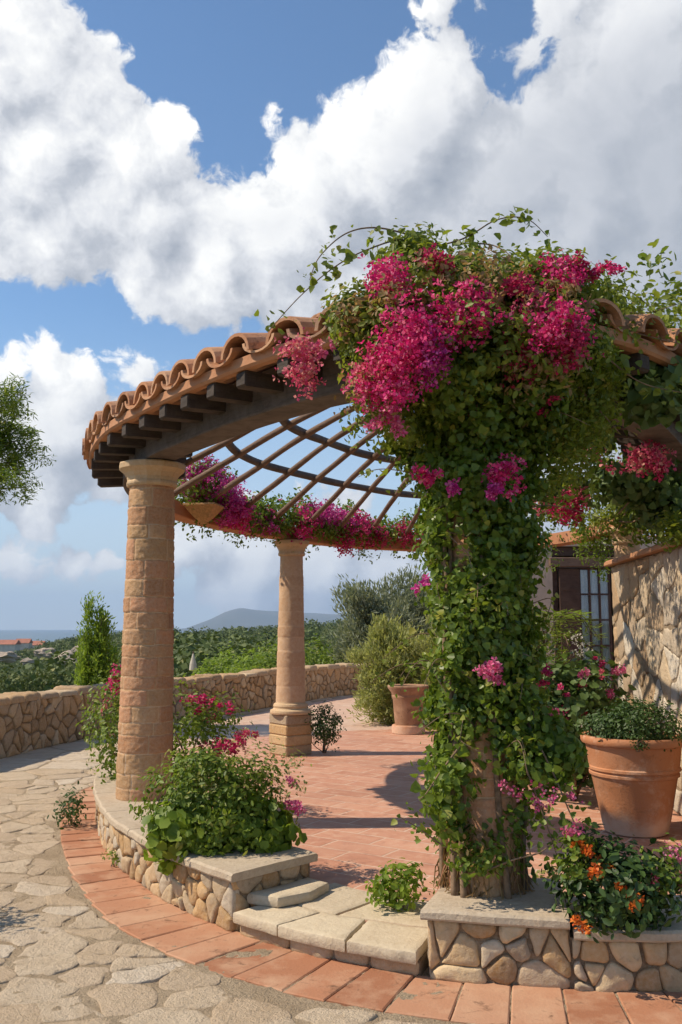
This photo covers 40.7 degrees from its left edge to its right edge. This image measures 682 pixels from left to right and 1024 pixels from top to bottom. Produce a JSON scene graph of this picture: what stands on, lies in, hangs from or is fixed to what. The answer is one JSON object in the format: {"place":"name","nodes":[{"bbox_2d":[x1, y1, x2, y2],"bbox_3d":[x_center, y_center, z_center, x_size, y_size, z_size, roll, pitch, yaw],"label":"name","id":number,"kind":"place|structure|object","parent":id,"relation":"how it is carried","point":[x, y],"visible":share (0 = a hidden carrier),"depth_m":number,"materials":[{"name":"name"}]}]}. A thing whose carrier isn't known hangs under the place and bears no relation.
{"place":"outdoors","nodes":[
{"label":"outdoors","id":0,"kind":"place"},
{"bbox_2d":[0,630,255,641],"bbox_3d":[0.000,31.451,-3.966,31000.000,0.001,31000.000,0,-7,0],"label":"sea","id":1,"kind":"structure","parent":0,"point":[46,635],"depth_m":4522.66,"materials":[{"name":"liquid"}]},
{"bbox_2d":[0,626,334,693],"bbox_3d":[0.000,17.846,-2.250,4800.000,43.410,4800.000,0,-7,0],"label":"ground","id":2,"kind":"structure","parent":0,"point":[3,691],"depth_m":275.13,"materials":[{"name":"plant"}]},
{"bbox_2d":[0,640,20,652],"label":"village house","id":3,"kind":"structure","parent":2,"relation":"on","point":[9,645],"depth_m":323.91,"materials":[{"name":"white paint"}]},
{"bbox_2d":[0,651,20,662],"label":"boulder","id":4,"kind":"object","parent":2,"relation":"on","point":[9,657],"visible":1,"depth_m":147.52,"materials":[{"name":"grey stone"}]},
{"bbox_2d":[16,639,32,649],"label":"village house","id":5,"kind":"structure","parent":2,"relation":"on","point":[26,643],"depth_m":336.75,"materials":[{"name":"white paint"}]},
{"bbox_2d":[20,658,33,664],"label":"boulder","id":6,"kind":"object","parent":2,"relation":"on","point":[25,661],"visible":0.77,"depth_m":157.52,"materials":[{"name":"grey stone"}]},
{"bbox_2d":[32,641,46,647],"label":"village house","id":7,"kind":"structure","parent":2,"relation":"on","point":[34,643],"depth_m":348.84,"materials":[{"name":"beige paint"}]},
{"bbox_2d":[34,648,55,659],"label":"boulder","id":8,"kind":"object","parent":2,"relation":"on","point":[39,652],"visible":0.68,"depth_m":186.67,"materials":[{"name":"grey stone"}]},
{"bbox_2d":[55,650,77,667],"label":"boulder","id":9,"kind":"object","parent":2,"relation":"on","point":[70,652],"visible":0.09,"depth_m":176.21,"materials":[{"name":"grey stone"}]},
{"bbox_2d":[0,618,342,691],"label":"scrub","id":10,"kind":"object","parent":2,"relation":"on","point":[50,676],"visible":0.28,"depth_m":47.70,"materials":[{"name":"green plant"}]},
{"bbox_2d":[189,651,196,672],"bbox_3d":[-4.288,4.851,26.602,0.224,1.629,0.209,0,-7,0],"label":"parasol","id":11,"kind":"object","parent":2,"relation":"on","point":[193,665],"visible":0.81,"depth_m":26.61,"materials":[{"name":"beige fabric"}]},
{"bbox_2d":[0,663,419,758],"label":"boundary wall","id":12,"kind":"structure","parent":2,"relation":"on","point":[30,720],"depth_m":13.49,"materials":[{"name":"stone"}]},
{"bbox_2d":[183,651,266,676],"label":"wild shrub","id":13,"kind":"object","parent":2,"relation":"on","point":[210,668],"visible":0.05,"depth_m":20.00,"materials":[{"name":"green plant"}]},
{"bbox_2d":[205,641,276,673],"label":"wild shrub","id":14,"kind":"object","parent":2,"relation":"on","point":[224,661],"visible":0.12,"depth_m":23.73,"materials":[{"name":"green plant"}]},
{"bbox_2d":[224,641,277,672],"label":"wild shrub","id":15,"kind":"object","parent":2,"relation":"on","point":[272,663],"visible":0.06,"depth_m":21.76,"materials":[{"name":"green plant"}]},
{"bbox_2d":[254,633,347,668],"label":"wild shrub","id":16,"kind":"object","parent":2,"relation":"on","point":[309,660],"visible":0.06,"depth_m":23.30,"materials":[{"name":"green plant"}]},
{"bbox_2d":[305,633,341,664],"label":"wild shrub","id":17,"kind":"object","parent":2,"relation":"on","point":[323,656],"visible":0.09,"depth_m":25.75,"materials":[{"name":"green plant"}]},
{"bbox_2d":[321,564,438,663],"bbox_3d":[1.567,3.814,25.300,4.501,4.861,4.605,-2,-7,13],"label":"olive tree","id":18,"kind":"object","parent":2,"relation":"on","point":[362,606],"visible":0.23,"depth_m":24.52,"materials":[{"name":"green plant"}]},
{"bbox_2d":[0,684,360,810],"bbox_3d":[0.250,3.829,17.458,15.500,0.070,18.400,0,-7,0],"label":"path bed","id":19,"kind":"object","parent":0,"point":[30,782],"visible":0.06,"depth_m":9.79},
{"bbox_2d":[0,371,55,505],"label":"pine tree","id":20,"kind":"object","parent":19,"relation":"on","point":[12,458],"visible":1,"depth_m":14.81,"materials":[{"name":"green plant"}]},
{"bbox_2d":[71,591,120,685],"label":"conical shrub","id":21,"kind":"object","parent":19,"relation":"on","point":[93,651],"visible":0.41,"depth_m":15.99,"materials":[{"name":"green plant"}]},
{"bbox_2d":[177,608,354,630],"bbox_3d":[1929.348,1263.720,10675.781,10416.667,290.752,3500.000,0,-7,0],"label":"mountains","id":22,"kind":"structure","parent":0,"point":[242,617],"depth_m":9546.53,"materials":[{"name":"blue"}]},
{"bbox_2d":[173,695,425,749],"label":"paving","id":23,"kind":"structure","parent":0,"point":[260,721],"depth_m":15.64,"materials":[{"name":"stone"}]},
{"bbox_2d":[342,612,429,725],"bbox_3d":[0.861,2.752,15.363,1.705,2.157,1.433,0,-7,0],"label":"feathery shrub","id":24,"kind":"object","parent":23,"relation":"on","point":[384,637],"visible":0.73,"depth_m":15.14,"materials":[{"name":"green plant"}]},
{"bbox_2d":[403,607,439,727],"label":"feathery shrub","id":25,"kind":"object","parent":23,"relation":"on","point":[426,641],"visible":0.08,"depth_m":14.93,"materials":[{"name":"green plant"}]},
{"bbox_2d":[528,535,665,727],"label":"house","id":26,"kind":"structure","parent":23,"relation":"on","point":[571,580],"depth_m":14.88,"materials":[{"name":"paint"}]},
{"bbox_2d":[549,547,615,696],"bbox_3d":[3.943,1.786,14.843,1.147,2.464,0.260,0,-7,0],"label":"window","id":27,"kind":"structure","parent":26,"relation":"in","point":[580,589],"depth_m":14.87,"materials":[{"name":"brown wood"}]},
{"bbox_2d":[0,695,681,1023],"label":"flagstone path","id":28,"kind":"structure","parent":0,"point":[122,991],"depth_m":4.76,"materials":[{"name":"beige stone"}]},
{"bbox_2d":[47,780,87,829],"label":"weed tuft","id":29,"kind":"object","parent":28,"relation":"on","point":[72,808],"visible":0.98,"depth_m":7.71,"materials":[{"name":"green plant"}]},
{"bbox_2d":[233,877,428,976],"bbox_3d":[0.085,2.256,5.105,1.184,0.203,0.889,-5,-9,34],"label":"entry step","id":30,"kind":"object","parent":28,"relation":"on","point":[315,918],"visible":0.81,"depth_m":4.92,"materials":[{"name":"stone"}]},
{"bbox_2d":[364,857,437,911],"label":"leafy herb","id":31,"kind":"object","parent":30,"relation":"on","point":[396,890],"visible":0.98,"depth_m":5.14,"materials":[{"name":"green plant"}]},
{"bbox_2d":[60,786,681,1023],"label":"border tile band","id":32,"kind":"object","parent":28,"relation":"on","point":[116,896],"visible":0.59,"depth_m":4.48,"materials":[{"name":"tile"}]},
{"bbox_2d":[102,848,119,866],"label":"weed tuft","id":33,"kind":"object","parent":32,"relation":"on","point":[114,858],"visible":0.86,"depth_m":6.53,"materials":[{"name":"green plant"}]},
{"bbox_2d":[0,0,681,629],"label":"sky","id":34,"kind":"structure","parent":0,"point":[170,170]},
{"bbox_2d":[176,728,681,922],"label":"terrace floor","id":35,"kind":"structure","parent":0,"point":[356,796],"depth_m":7.96,"materials":[{"name":"tile"}]},
{"bbox_2d":[75,663,188,788],"bbox_3d":[-1.928,2.031,8.540,1.055,1.328,1.060,0,-7,0],"label":"bougainvillea shrub","id":36,"kind":"object","parent":35,"relation":"on","point":[111,691],"visible":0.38,"depth_m":8.41,"materials":[{"name":"green plant"}]},
{"bbox_2d":[93,758,317,930],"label":"plinth wall","id":37,"kind":"structure","parent":35,"relation":"on","point":[217,889],"depth_m":5.53,"materials":[{"name":"stone"}]},
{"bbox_2d":[128,727,311,875],"bbox_3d":[-0.780,1.837,5.929,1.184,0.872,0.915,0,-7,0],"label":"flowering shrub","id":38,"kind":"object","parent":37,"relation":"on","point":[236,816],"visible":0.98,"depth_m":5.67,"materials":[{"name":"green plant"}]},
{"bbox_2d":[172,674,256,793],"bbox_3d":[-1.221,1.968,7.988,0.960,1.117,1.051,0,-7,0],"label":"bougainvillea shrub","id":39,"kind":"object","parent":35,"relation":"on","point":[203,719],"visible":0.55,"depth_m":7.93,"materials":[{"name":"green plant"}]},
{"bbox_2d":[304,700,346,752],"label":"box shrub","id":40,"kind":"object","parent":35,"relation":"on","point":[326,738],"visible":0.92,"depth_m":11.65,"materials":[{"name":"green plant"}]},
{"bbox_2d":[82,287,681,896],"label":"pergola","id":41,"kind":"object","parent":35,"relation":"on","point":[142,443],"visible":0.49,"depth_m":7.40,"materials":[{"name":"stone"}]},
{"bbox_2d":[182,502,224,523],"bbox_3d":[-1.558,0.027,10.429,0.375,0.220,0.375,-1,-7,11],"label":"hanging basket","id":42,"kind":"object","parent":41,"relation":"hanging from","point":[203,512],"visible":0.98,"depth_m":10.31,"materials":[{"name":"wicker"}]},
{"bbox_2d":[175,454,256,541],"bbox_3d":[-1.544,-0.151,10.728,1.142,0.992,1.116,-4,-8,29],"label":"trailing bougainvillea","id":43,"kind":"object","parent":41,"relation":"hanging from","point":[231,514],"visible":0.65,"depth_m":10.57,"materials":[{"name":"pink plant"}]},
{"bbox_2d":[212,490,287,548],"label":"trailing bougainvillea","id":44,"kind":"object","parent":41,"relation":"attached to","point":[264,516],"visible":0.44,"depth_m":11.33,"materials":[{"name":"green plant"}]},
{"bbox_2d":[248,487,342,559],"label":"trailing bougainvillea","id":45,"kind":"object","parent":41,"relation":"attached to","point":[297,517],"visible":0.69,"depth_m":11.90,"materials":[{"name":"pink plant"}]},
{"bbox_2d":[309,498,391,560],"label":"trailing bougainvillea","id":46,"kind":"object","parent":41,"relation":"attached to","point":[357,526],"visible":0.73,"depth_m":12.47,"materials":[{"name":"pink plant"}]},
{"bbox_2d":[363,504,425,564],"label":"trailing bougainvillea","id":47,"kind":"object","parent":41,"relation":"attached to","point":[397,530],"visible":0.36,"depth_m":13.08,"materials":[{"name":"green plant"}]},
{"bbox_2d":[254,207,681,899],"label":"bougainvillea vine","id":48,"kind":"object","parent":41,"relation":"attached to","point":[418,381],"visible":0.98,"depth_m":4.76,"materials":[{"name":"green plant"}]},
{"bbox_2d":[527,239,681,582],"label":"climbing vine","id":49,"kind":"object","parent":41,"relation":"attached to","point":[643,493],"visible":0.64,"depth_m":7.76,"materials":[{"name":"green plant"}]},
{"bbox_2d":[387,684,428,734],"bbox_3d":[1.020,2.984,13.936,0.631,0.715,0.630,0,-7,0],"label":"terracotta urn","id":50,"kind":"object","parent":35,"relation":"on","point":[406,723],"visible":0.84,"depth_m":13.73,"materials":[{"name":"ceramic"}]},
{"bbox_2d":[420,878,681,992],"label":"plinth wall","id":51,"kind":"structure","parent":35,"relation":"on","point":[529,938],"depth_m":4.38,"materials":[{"name":"stone"}]},
{"bbox_2d":[536,824,681,942],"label":"lantana shrub","id":52,"kind":"object","parent":51,"relation":"on","point":[619,900],"visible":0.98,"depth_m":4.34,"materials":[{"name":"green plant"}]},
{"bbox_2d":[528,604,580,784],"bbox_3d":[1.976,1.867,9.409,1.142,1.836,1.199,-3,-8,24],"label":"geranium shrub","id":53,"kind":"object","parent":35,"relation":"on","point":[549,645],"visible":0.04,"depth_m":9.31,"materials":[{"name":"green plant"}]},
{"bbox_2d":[529,866,588,896],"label":"leafy herb","id":54,"kind":"object","parent":35,"relation":"on","point":[544,871],"visible":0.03,"depth_m":5.19,"materials":[{"name":"green plant"}]},
{"bbox_2d":[532,606,609,689],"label":"shrub","id":55,"kind":"object","parent":35,"relation":"on","point":[566,615],"visible":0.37,"depth_m":10.67,"materials":[{"name":"green plant"}]},
{"bbox_2d":[543,618,620,725],"bbox_3d":[2.524,2.006,10.015,0.847,1.690,0.897,4,-8,-31],"label":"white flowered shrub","id":56,"kind":"object","parent":35,"relation":"on","point":[577,643],"visible":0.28,"depth_m":10.05,"materials":[{"name":"green plant"}]},
{"bbox_2d":[530,645,641,800],"bbox_3d":[2.236,1.954,8.543,1.150,1.424,1.150,0,-7,0],"label":"geranium shrub","id":57,"kind":"object","parent":35,"relation":"on","point":[571,705],"visible":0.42,"depth_m":8.39,"materials":[{"name":"green plant"}]},
{"bbox_2d":[580,731,681,837],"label":"terracotta pot","id":58,"kind":"object","parent":35,"relation":"on","point":[635,791],"visible":0.9,"depth_m":6.94,"materials":[{"name":"ceramic"}]},
{"bbox_2d":[574,693,681,751],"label":"potted plant","id":59,"kind":"object","parent":58,"relation":"in","point":[636,716],"visible":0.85,"depth_m":7.09,"materials":[{"name":"green plant"}]},
{"bbox_2d":[629,735,650,751],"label":"creeping sprig","id":60,"kind":"object","parent":58,"relation":"hanging from","point":[640,743],"visible":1,"depth_m":6.85,"materials":[{"name":"green plant"}]},
{"bbox_2d":[604,541,681,815],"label":"garden wall","id":61,"kind":"structure","parent":35,"relation":"on","point":[647,604],"depth_m":8.62,"materials":[{"name":"stone"}]}
]}

